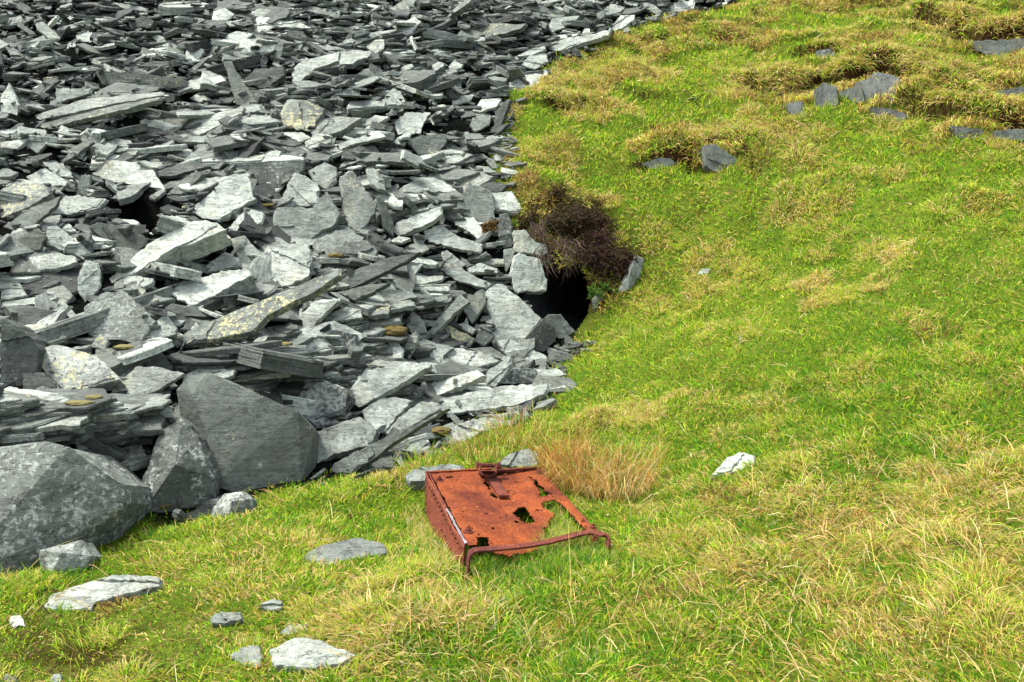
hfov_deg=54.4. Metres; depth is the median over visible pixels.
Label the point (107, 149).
broken slate
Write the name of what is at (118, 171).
broken slate
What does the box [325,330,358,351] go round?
broken slate
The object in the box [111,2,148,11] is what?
broken slate
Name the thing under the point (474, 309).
broken slate
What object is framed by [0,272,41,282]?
broken slate
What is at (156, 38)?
broken slate
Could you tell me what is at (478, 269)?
broken slate
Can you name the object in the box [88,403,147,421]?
broken slate
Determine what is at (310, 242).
broken slate
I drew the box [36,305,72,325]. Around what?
broken slate
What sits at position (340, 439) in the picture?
broken slate
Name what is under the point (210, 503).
broken slate
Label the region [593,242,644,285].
heather bush
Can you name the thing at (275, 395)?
broken slate
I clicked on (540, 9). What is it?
broken slate
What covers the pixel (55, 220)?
broken slate
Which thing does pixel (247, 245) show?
broken slate
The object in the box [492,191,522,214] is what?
broken slate
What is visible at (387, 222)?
broken slate
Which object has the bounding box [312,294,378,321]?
broken slate
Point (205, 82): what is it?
broken slate
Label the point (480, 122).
broken slate
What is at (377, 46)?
broken slate
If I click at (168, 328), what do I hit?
broken slate
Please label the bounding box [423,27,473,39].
broken slate
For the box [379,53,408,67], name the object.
broken slate
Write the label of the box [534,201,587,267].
heather bush
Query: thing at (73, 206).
broken slate
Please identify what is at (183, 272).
broken slate
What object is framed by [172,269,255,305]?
broken slate
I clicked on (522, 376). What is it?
broken slate
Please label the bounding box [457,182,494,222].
broken slate
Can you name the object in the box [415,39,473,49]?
broken slate
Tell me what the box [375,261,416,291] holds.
broken slate
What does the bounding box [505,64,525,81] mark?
broken slate
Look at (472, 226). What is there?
broken slate
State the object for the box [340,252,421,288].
broken slate
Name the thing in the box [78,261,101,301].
broken slate
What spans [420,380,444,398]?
broken slate
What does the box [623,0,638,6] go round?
broken slate
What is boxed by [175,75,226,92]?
broken slate
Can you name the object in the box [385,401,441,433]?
broken slate
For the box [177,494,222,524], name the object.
broken slate
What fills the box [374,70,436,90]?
broken slate
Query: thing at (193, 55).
broken slate
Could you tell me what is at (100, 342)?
broken slate
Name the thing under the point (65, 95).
broken slate
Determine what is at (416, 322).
broken slate
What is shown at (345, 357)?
broken slate
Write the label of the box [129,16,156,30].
broken slate
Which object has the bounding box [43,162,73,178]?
broken slate
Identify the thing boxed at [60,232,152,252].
broken slate
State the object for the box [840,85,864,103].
rock outcrop
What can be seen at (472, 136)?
broken slate
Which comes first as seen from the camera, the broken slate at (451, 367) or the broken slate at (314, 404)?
the broken slate at (314, 404)
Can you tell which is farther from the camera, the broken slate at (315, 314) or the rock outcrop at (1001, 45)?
the rock outcrop at (1001, 45)
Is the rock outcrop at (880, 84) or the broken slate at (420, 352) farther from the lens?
the rock outcrop at (880, 84)
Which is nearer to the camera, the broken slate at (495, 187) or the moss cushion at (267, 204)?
the moss cushion at (267, 204)
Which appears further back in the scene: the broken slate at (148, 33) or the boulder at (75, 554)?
the broken slate at (148, 33)
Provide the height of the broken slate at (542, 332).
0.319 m
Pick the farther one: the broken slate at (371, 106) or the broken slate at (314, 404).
the broken slate at (371, 106)
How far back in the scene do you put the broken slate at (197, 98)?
10.59 m
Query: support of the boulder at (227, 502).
on the ground at (144, 208)
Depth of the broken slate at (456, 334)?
8.56 m
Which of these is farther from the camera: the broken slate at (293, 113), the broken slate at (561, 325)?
the broken slate at (293, 113)
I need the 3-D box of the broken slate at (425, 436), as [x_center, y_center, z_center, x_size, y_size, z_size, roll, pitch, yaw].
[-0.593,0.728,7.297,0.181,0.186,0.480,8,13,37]
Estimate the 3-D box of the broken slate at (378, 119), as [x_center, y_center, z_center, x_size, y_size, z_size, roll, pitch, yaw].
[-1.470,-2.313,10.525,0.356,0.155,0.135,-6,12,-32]
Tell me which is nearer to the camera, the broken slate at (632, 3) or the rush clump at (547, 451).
the rush clump at (547, 451)
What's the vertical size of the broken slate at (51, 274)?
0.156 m
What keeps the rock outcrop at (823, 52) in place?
on the ground at (144, 208)
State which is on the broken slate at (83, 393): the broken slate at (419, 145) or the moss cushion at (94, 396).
the moss cushion at (94, 396)
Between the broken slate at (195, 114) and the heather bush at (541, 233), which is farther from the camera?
the broken slate at (195, 114)
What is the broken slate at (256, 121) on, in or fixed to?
on the ground at (144, 208)
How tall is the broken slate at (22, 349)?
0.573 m
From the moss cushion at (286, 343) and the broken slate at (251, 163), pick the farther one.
the broken slate at (251, 163)
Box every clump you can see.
[384,434,462,480]
[442,407,543,462]
[476,398,563,447]
[514,414,610,485]
[532,424,644,497]
[545,431,682,503]
[583,419,686,481]
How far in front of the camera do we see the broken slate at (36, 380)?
6.54 m
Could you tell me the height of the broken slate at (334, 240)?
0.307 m
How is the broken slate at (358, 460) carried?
on the ground at (144, 208)
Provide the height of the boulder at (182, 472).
0.745 m
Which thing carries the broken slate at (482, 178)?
on the ground at (144, 208)
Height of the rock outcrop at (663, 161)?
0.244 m
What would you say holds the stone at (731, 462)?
on the ground at (144, 208)
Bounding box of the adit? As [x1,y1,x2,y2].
[523,255,643,333]
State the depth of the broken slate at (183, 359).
7.10 m
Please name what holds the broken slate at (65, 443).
on the ground at (144, 208)
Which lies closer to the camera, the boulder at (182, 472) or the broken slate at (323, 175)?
the boulder at (182, 472)
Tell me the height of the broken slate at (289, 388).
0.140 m
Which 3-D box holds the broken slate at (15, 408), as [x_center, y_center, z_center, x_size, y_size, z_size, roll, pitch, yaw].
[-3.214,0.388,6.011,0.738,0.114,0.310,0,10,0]
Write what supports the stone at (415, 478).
on the ground at (144, 208)
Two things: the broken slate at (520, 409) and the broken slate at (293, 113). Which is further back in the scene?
the broken slate at (293, 113)
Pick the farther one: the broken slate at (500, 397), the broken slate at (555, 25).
the broken slate at (555, 25)
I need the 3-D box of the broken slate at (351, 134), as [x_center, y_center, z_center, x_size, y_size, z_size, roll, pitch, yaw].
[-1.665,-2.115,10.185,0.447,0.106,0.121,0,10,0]
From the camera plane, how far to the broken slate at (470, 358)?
8.31 m
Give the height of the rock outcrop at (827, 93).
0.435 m
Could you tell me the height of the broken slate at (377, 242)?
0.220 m
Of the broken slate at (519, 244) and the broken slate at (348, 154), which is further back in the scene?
the broken slate at (348, 154)
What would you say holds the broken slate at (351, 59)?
on the ground at (144, 208)
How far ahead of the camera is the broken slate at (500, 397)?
7.77 m
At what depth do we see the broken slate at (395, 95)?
10.90 m
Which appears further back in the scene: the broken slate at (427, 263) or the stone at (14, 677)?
the broken slate at (427, 263)
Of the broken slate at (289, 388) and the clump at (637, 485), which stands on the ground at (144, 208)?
the clump at (637, 485)
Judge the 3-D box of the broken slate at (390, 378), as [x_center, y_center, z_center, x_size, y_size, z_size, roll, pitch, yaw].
[-0.953,0.331,7.689,0.670,0.361,0.271,-4,11,-21]
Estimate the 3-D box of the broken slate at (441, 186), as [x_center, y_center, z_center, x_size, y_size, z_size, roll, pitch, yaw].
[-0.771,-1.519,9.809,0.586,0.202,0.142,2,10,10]
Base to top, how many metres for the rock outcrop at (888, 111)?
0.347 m
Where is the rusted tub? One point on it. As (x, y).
(477, 509)
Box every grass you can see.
[396,497,621,593]
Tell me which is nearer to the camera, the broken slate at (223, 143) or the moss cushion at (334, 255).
the moss cushion at (334, 255)
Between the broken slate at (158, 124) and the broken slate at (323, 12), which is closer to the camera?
the broken slate at (158, 124)
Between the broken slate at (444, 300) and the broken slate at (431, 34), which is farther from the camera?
the broken slate at (431, 34)
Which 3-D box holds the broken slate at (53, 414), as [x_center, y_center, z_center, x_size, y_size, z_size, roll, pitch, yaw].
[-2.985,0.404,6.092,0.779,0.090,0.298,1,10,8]
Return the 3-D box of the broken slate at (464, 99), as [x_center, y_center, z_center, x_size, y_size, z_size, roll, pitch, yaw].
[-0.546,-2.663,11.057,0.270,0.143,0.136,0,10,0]
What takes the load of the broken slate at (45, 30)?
on the ground at (144, 208)
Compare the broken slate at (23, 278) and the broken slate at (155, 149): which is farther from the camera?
the broken slate at (155, 149)
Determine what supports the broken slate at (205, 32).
on the ground at (144, 208)
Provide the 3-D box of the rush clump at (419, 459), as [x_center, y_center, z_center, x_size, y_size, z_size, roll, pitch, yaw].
[-0.585,0.763,6.587,0.610,0.255,0.551,0,10,0]
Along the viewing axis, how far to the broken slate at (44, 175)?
8.97 m
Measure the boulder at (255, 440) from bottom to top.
0.944 m
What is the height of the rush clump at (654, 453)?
0.376 m
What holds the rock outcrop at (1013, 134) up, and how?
on the ground at (144, 208)
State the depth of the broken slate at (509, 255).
9.28 m
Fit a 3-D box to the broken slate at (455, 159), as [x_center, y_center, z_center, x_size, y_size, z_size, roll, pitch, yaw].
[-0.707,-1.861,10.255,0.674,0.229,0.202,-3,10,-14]
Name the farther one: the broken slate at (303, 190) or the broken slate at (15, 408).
the broken slate at (303, 190)
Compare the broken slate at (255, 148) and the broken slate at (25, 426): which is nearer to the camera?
the broken slate at (25, 426)
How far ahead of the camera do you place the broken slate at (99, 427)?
6.13 m
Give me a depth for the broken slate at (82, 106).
9.94 m
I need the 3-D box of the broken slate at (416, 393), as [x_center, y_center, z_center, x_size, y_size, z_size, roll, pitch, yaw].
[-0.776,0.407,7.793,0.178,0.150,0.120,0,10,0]
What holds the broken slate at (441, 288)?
on the ground at (144, 208)
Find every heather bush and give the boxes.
[481,217,498,235]
[512,204,540,231]
[516,201,584,286]
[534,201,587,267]
[542,179,608,212]
[544,197,619,236]
[568,245,620,291]
[579,223,622,265]
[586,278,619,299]
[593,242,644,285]
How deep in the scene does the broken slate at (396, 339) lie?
7.94 m
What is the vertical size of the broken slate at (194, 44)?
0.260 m
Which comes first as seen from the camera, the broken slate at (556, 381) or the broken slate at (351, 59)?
the broken slate at (556, 381)
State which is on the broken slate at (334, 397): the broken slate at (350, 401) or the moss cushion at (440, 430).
the broken slate at (350, 401)
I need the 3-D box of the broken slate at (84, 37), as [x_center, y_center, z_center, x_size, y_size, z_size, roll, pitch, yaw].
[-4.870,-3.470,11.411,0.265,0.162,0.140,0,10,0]
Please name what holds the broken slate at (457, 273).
on the ground at (144, 208)
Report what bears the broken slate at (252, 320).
on the ground at (144, 208)
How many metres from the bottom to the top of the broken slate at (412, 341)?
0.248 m
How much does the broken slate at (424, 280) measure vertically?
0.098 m
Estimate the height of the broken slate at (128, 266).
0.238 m
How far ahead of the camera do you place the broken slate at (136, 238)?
8.23 m
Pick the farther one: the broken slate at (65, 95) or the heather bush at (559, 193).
the broken slate at (65, 95)
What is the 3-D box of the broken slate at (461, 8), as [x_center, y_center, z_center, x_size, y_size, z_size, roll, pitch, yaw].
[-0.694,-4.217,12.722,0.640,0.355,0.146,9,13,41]
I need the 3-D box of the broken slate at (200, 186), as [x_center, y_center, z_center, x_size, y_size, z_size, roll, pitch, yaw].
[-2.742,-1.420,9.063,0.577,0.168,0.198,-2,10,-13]
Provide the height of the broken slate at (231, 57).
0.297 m
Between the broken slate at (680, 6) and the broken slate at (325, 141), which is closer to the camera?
the broken slate at (325, 141)
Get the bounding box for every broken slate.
[0,83,19,114]
[0,139,29,149]
[0,182,54,216]
[0,190,26,202]
[0,235,35,260]
[0,262,103,298]
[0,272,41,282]
[0,317,47,385]
[0,394,40,413]
[0,398,41,407]
[0,431,45,443]
[0,432,73,445]
[1,282,27,300]
[1,297,58,305]
[1,308,68,324]
[3,196,62,228]
[4,386,68,406]
[9,246,58,276]
[10,415,66,432]
[11,19,36,36]
[11,215,61,233]
[15,411,83,417]
[18,228,47,250]
[22,372,60,389]
[26,140,48,153]
[27,168,68,187]
[28,38,39,49]
[29,253,78,272]
[32,78,61,92]
[34,280,184,341]
[34,412,90,432]
[35,92,164,119]
[35,293,57,309]
[35,388,112,412]
[36,22,63,39]
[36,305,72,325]
[40,97,164,127]
[40,271,71,279]
[42,345,124,390]
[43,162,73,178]
[46,225,90,260]
[46,285,75,303]
[51,195,108,216]
[54,441,69,446]
[55,88,92,102]
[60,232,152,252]
[62,138,94,162]
[74,433,126,456]
[76,32,92,42]
[76,96,177,117]
[76,175,91,195]
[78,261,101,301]
[83,231,93,252]
[84,290,156,342]
[84,421,128,432]
[86,140,118,159]
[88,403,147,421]
[89,222,148,248]
[91,335,110,348]
[92,160,163,188]
[94,82,162,97]
[95,341,148,374]
[96,71,189,90]
[96,431,133,442]
[100,123,148,139]
[101,246,143,272]
[109,138,133,147]
[109,220,232,283]
[110,217,131,235]
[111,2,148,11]
[111,366,185,394]
[116,182,150,205]
[117,337,173,364]
[119,276,154,289]
[121,144,187,153]
[123,454,151,470]
[125,255,201,281]
[127,30,162,35]
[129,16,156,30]
[129,413,164,435]
[135,394,171,412]
[139,118,178,129]
[140,108,194,143]
[145,316,177,338]
[149,35,167,41]
[151,229,267,237]
[154,215,189,233]
[155,163,211,178]
[158,1,207,11]
[164,304,211,318]
[164,352,237,364]
[167,170,205,195]
[172,149,194,157]
[172,268,341,347]
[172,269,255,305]
[173,403,180,417]
[174,38,210,50]
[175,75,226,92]
[176,109,229,118]
[176,363,241,371]
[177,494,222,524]
[178,176,226,191]
[180,259,210,273]
[181,340,282,357]
[183,368,236,381]
[184,49,203,60]
[184,144,222,160]
[185,107,245,134]
[190,94,211,102]
[191,28,227,37]
[193,173,256,221]
[196,0,291,24]
[199,71,228,90]
[200,154,304,169]
[200,498,219,508]
[205,54,261,74]
[205,252,242,272]
[209,132,271,151]
[210,38,239,46]
[212,8,234,20]
[219,341,323,377]
[220,45,248,62]
[224,61,254,104]
[225,282,278,304]
[226,31,253,42]
[228,251,271,306]
[229,210,265,230]
[230,236,259,264]
[230,371,292,381]
[233,368,272,378]
[235,114,282,127]
[236,378,281,387]
[237,137,266,157]
[237,182,291,245]
[238,131,301,149]
[239,38,275,60]
[244,67,285,88]
[247,161,306,187]
[256,17,311,31]
[260,388,282,404]
[263,151,282,157]
[264,243,312,285]
[264,324,301,341]
[264,391,315,415]
[273,0,340,18]
[273,40,284,63]
[273,192,340,238]
[276,382,303,395]
[279,99,325,130]
[281,173,320,207]
[284,85,317,96]
[284,132,310,142]
[285,345,309,355]
[286,300,338,327]
[289,382,323,408]
[291,51,340,84]
[291,224,347,245]
[297,321,367,350]
[298,380,353,428]
[299,298,343,320]
[305,133,332,145]
[305,137,331,148]
[305,152,331,163]
[308,162,337,188]
[311,116,363,137]
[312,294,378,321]
[313,225,377,252]
[313,258,356,266]
[314,352,372,362]
[315,396,355,419]
[316,87,359,113]
[317,417,379,462]
[319,307,362,323]
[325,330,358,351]
[330,131,386,150]
[331,408,450,474]
[334,240,378,257]
[336,50,371,68]
[337,129,369,137]
[337,283,389,303]
[339,171,376,229]
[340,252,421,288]
[341,146,378,160]
[342,30,392,43]
[345,354,395,367]
[346,440,394,472]
[347,99,396,114]
[348,342,368,358]
[351,360,432,406]
[355,152,407,165]
[357,115,389,127]
[359,317,400,326]
[361,333,407,342]
[362,300,389,319]
[362,397,414,429]
[365,168,385,192]
[365,232,402,255]
[366,39,384,53]
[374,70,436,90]
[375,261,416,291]
[376,195,393,236]
[376,342,403,360]
[378,289,417,301]
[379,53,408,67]
[379,76,429,98]
[379,253,437,268]
[383,50,414,54]
[384,88,404,106]
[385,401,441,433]
[389,299,415,313]
[392,17,420,34]
[392,236,410,244]
[394,112,430,134]
[394,207,442,235]
[397,439,430,465]
[400,150,429,172]
[400,174,448,194]
[402,384,424,399]
[405,134,446,154]
[405,176,455,192]
[405,330,418,358]
[406,311,426,334]
[408,433,446,444]
[412,338,466,358]
[413,284,450,292]
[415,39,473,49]
[416,276,443,284]
[416,347,504,382]
[418,339,454,361]
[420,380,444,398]
[422,361,485,397]
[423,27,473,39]
[423,77,461,92]
[424,225,483,254]
[425,292,453,308]
[426,149,474,166]
[430,295,470,333]
[431,370,484,394]
[434,191,462,203]
[438,169,480,183]
[438,262,491,289]
[440,384,550,414]
[441,250,465,267]
[442,417,517,444]
[443,326,474,346]
[446,0,476,17]
[447,133,485,140]
[447,348,500,367]
[449,60,463,69]
[451,171,495,195]
[452,95,473,104]
[455,217,488,239]
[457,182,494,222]
[458,153,488,165]
[459,137,500,153]
[459,323,475,334]
[464,293,486,323]
[466,77,502,92]
[467,263,497,274]
[469,114,491,131]
[470,61,481,70]
[472,98,501,113]
[476,325,494,346]
[479,23,527,37]
[481,182,508,192]
[482,259,504,266]
[485,284,541,338]
[486,354,514,385]
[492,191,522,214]
[492,314,537,358]
[493,15,537,28]
[494,100,512,127]
[494,338,547,365]
[498,213,512,247]
[501,167,518,176]
[502,368,536,383]
[503,248,514,272]
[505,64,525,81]
[507,70,547,90]
[507,405,529,422]
[508,253,546,294]
[512,2,560,14]
[512,230,547,255]
[522,53,548,69]
[525,318,555,351]
[532,374,576,394]
[544,314,574,338]
[549,16,579,31]
[549,28,611,50]
[561,20,605,28]
[604,3,625,13]
[611,15,634,30]
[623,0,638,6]
[642,3,661,13]
[670,0,694,11]
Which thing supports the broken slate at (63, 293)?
on the ground at (144, 208)
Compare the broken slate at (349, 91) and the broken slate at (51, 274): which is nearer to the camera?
the broken slate at (51, 274)
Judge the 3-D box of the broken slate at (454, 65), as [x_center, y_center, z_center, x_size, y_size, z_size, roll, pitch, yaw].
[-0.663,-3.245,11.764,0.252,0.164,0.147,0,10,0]
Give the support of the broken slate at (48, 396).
on the broken slate at (83, 393)
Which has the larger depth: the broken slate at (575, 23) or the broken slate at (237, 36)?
the broken slate at (575, 23)
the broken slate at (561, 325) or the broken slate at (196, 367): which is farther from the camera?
the broken slate at (561, 325)
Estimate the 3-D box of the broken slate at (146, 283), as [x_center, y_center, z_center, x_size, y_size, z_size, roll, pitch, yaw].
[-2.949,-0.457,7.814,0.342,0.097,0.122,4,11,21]
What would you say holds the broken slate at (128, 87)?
on the ground at (144, 208)
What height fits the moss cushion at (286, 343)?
0.041 m
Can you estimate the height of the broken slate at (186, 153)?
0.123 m
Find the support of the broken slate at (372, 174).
on the ground at (144, 208)
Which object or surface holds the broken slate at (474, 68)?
on the ground at (144, 208)
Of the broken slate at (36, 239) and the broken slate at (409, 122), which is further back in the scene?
the broken slate at (409, 122)
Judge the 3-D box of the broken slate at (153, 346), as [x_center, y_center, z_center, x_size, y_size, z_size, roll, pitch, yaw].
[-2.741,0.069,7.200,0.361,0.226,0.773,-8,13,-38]
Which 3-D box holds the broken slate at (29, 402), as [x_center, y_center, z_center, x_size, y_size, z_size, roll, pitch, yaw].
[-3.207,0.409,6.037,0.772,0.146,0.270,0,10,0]
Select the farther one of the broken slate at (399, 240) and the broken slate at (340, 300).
the broken slate at (399, 240)
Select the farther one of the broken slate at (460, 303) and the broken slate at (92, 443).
the broken slate at (460, 303)
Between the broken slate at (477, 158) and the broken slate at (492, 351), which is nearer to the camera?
the broken slate at (492, 351)
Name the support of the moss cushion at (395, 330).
on the broken slate at (396, 339)
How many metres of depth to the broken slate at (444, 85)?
10.91 m
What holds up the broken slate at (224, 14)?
on the ground at (144, 208)
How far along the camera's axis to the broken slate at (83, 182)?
8.88 m
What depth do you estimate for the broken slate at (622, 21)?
13.05 m
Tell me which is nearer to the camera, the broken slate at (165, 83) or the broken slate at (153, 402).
the broken slate at (153, 402)
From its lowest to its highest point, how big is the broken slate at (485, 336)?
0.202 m
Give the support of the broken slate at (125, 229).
on the ground at (144, 208)
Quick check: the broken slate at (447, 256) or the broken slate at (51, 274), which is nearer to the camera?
the broken slate at (51, 274)
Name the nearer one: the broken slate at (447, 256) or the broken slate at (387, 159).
the broken slate at (447, 256)
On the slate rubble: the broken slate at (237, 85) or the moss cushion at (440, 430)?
the moss cushion at (440, 430)
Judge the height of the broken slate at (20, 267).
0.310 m
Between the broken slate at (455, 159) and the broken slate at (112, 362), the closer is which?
the broken slate at (112, 362)
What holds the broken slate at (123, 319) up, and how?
on the broken slate at (153, 346)
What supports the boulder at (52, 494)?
on the ground at (144, 208)
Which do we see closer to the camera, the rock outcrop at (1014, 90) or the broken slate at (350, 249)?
the broken slate at (350, 249)
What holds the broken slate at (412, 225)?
on the ground at (144, 208)
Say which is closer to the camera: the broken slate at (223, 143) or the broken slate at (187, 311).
the broken slate at (187, 311)
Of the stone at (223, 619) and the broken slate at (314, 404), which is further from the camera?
the broken slate at (314, 404)
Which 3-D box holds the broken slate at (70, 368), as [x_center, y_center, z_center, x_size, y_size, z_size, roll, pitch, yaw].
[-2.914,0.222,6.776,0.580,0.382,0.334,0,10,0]
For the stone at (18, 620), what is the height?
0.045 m
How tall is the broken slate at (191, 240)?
0.643 m
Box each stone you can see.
[4,674,17,681]
[9,615,25,627]
[50,674,62,681]
[210,612,243,626]
[229,645,263,667]
[260,599,282,612]
[269,638,355,672]
[280,622,308,635]
[304,538,388,563]
[405,464,464,489]
[500,449,538,468]
[698,268,709,275]
[707,452,754,480]
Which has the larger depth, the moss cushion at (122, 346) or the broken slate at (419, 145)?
the broken slate at (419, 145)
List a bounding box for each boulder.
[0,441,151,574]
[38,540,101,572]
[142,417,220,511]
[176,372,318,490]
[211,491,256,517]
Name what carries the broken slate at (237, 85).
on the ground at (144, 208)
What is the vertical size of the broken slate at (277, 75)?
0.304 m
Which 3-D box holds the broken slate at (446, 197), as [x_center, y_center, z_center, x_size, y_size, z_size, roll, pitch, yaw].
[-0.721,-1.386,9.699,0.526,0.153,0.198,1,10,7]
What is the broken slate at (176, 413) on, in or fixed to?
on the ground at (144, 208)
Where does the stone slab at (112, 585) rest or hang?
on the ground at (144, 208)
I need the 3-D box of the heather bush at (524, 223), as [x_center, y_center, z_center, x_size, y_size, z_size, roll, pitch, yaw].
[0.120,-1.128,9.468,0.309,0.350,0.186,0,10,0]
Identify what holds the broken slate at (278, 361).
on the ground at (144, 208)
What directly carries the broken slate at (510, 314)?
on the ground at (144, 208)
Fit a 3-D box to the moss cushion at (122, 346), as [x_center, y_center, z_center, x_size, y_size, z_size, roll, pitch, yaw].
[-2.752,0.042,7.073,0.159,0.038,0.081,0,10,0]
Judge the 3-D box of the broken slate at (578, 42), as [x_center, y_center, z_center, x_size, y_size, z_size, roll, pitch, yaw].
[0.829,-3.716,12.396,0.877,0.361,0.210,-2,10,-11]
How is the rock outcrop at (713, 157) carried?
on the ground at (144, 208)
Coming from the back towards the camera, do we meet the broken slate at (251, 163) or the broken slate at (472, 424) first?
the broken slate at (251, 163)
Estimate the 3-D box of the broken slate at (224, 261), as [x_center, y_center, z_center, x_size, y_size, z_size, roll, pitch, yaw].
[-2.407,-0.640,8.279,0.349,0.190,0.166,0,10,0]
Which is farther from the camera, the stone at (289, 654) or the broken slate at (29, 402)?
the broken slate at (29, 402)
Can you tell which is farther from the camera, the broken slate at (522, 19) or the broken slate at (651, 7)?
the broken slate at (651, 7)
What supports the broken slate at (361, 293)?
on the ground at (144, 208)
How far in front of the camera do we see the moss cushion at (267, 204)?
9.02 m
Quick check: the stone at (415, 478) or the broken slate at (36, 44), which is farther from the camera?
the broken slate at (36, 44)
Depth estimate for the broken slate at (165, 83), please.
10.64 m
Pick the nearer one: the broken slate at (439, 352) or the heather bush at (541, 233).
the broken slate at (439, 352)
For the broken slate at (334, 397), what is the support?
on the ground at (144, 208)
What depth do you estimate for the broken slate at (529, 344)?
8.71 m
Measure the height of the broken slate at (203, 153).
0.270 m
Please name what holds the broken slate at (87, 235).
on the ground at (144, 208)
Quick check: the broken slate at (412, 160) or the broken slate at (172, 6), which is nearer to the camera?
the broken slate at (412, 160)
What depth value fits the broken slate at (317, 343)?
7.78 m
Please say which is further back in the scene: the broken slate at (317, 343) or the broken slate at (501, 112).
the broken slate at (501, 112)
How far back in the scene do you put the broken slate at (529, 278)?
9.16 m
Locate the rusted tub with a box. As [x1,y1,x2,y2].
[425,462,610,577]
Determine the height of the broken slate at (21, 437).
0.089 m
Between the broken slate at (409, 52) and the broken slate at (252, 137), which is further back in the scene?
the broken slate at (409, 52)
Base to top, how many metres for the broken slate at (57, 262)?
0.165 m
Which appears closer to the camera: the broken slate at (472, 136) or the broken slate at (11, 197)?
the broken slate at (11, 197)
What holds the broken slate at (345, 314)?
on the ground at (144, 208)
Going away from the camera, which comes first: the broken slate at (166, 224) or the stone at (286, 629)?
the stone at (286, 629)
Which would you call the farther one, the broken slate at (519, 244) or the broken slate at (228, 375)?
the broken slate at (519, 244)
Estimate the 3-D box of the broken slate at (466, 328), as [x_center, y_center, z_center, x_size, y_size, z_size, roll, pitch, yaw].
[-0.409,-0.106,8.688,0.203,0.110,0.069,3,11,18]
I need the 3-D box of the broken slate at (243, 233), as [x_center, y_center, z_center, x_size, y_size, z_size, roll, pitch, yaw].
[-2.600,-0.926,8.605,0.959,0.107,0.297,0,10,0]
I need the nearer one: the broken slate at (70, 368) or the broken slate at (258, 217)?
the broken slate at (70, 368)
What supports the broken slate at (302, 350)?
on the ground at (144, 208)
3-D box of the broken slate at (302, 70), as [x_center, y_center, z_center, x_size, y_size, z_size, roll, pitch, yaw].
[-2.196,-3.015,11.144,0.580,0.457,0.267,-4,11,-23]
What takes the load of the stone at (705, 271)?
on the ground at (144, 208)
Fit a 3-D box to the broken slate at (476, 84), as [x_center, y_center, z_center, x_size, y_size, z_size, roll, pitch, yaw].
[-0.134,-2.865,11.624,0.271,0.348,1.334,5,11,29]
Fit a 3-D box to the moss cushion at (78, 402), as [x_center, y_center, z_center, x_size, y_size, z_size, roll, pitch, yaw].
[-2.645,0.381,6.089,0.191,0.039,0.084,0,10,0]
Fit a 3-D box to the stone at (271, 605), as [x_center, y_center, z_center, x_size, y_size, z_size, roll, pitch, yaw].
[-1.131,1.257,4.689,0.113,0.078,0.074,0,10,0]
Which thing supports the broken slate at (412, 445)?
on the ground at (144, 208)
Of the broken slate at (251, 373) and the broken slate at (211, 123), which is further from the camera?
the broken slate at (211, 123)
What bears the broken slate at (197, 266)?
on the ground at (144, 208)
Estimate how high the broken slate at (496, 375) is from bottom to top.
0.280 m
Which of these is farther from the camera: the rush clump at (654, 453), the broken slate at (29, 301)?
the broken slate at (29, 301)
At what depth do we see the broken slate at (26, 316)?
7.27 m
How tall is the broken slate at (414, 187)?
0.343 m
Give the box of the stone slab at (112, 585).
[44,575,162,611]
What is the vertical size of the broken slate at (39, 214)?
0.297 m
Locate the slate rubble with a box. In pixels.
[0,0,736,522]
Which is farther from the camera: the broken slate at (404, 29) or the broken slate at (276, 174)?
the broken slate at (404, 29)
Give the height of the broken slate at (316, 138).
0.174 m
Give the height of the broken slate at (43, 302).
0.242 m
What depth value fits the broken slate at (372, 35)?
12.00 m
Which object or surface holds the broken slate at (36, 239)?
on the ground at (144, 208)
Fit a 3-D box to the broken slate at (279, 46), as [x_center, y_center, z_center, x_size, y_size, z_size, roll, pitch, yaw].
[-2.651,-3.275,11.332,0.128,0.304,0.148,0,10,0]
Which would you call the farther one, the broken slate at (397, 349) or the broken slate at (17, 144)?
the broken slate at (17, 144)
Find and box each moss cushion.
[64,400,95,405]
[85,394,103,398]
[113,344,133,349]
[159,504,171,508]
[262,203,273,206]
[282,341,292,345]
[328,253,343,257]
[382,325,407,335]
[431,426,450,434]
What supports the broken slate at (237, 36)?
on the broken slate at (220, 42)
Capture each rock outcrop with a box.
[638,157,673,169]
[698,144,736,172]
[786,101,804,115]
[813,82,838,107]
[815,49,835,59]
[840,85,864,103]
[854,72,900,106]
[867,106,906,121]
[946,125,982,138]
[967,38,1023,56]
[992,129,1023,143]
[995,86,1023,96]
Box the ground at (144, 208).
[0,0,1023,681]
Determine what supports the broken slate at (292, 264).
on the ground at (144, 208)
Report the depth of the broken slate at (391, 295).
8.43 m
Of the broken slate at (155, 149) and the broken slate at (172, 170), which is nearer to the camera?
the broken slate at (172, 170)
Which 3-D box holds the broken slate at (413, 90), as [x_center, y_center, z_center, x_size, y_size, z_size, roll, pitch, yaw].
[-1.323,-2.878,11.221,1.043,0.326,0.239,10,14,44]
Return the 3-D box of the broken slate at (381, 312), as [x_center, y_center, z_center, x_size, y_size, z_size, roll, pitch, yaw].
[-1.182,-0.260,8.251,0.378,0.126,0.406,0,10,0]
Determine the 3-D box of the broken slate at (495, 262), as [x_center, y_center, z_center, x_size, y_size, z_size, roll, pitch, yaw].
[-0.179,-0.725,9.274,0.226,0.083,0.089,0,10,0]
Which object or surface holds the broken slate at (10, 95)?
on the ground at (144, 208)

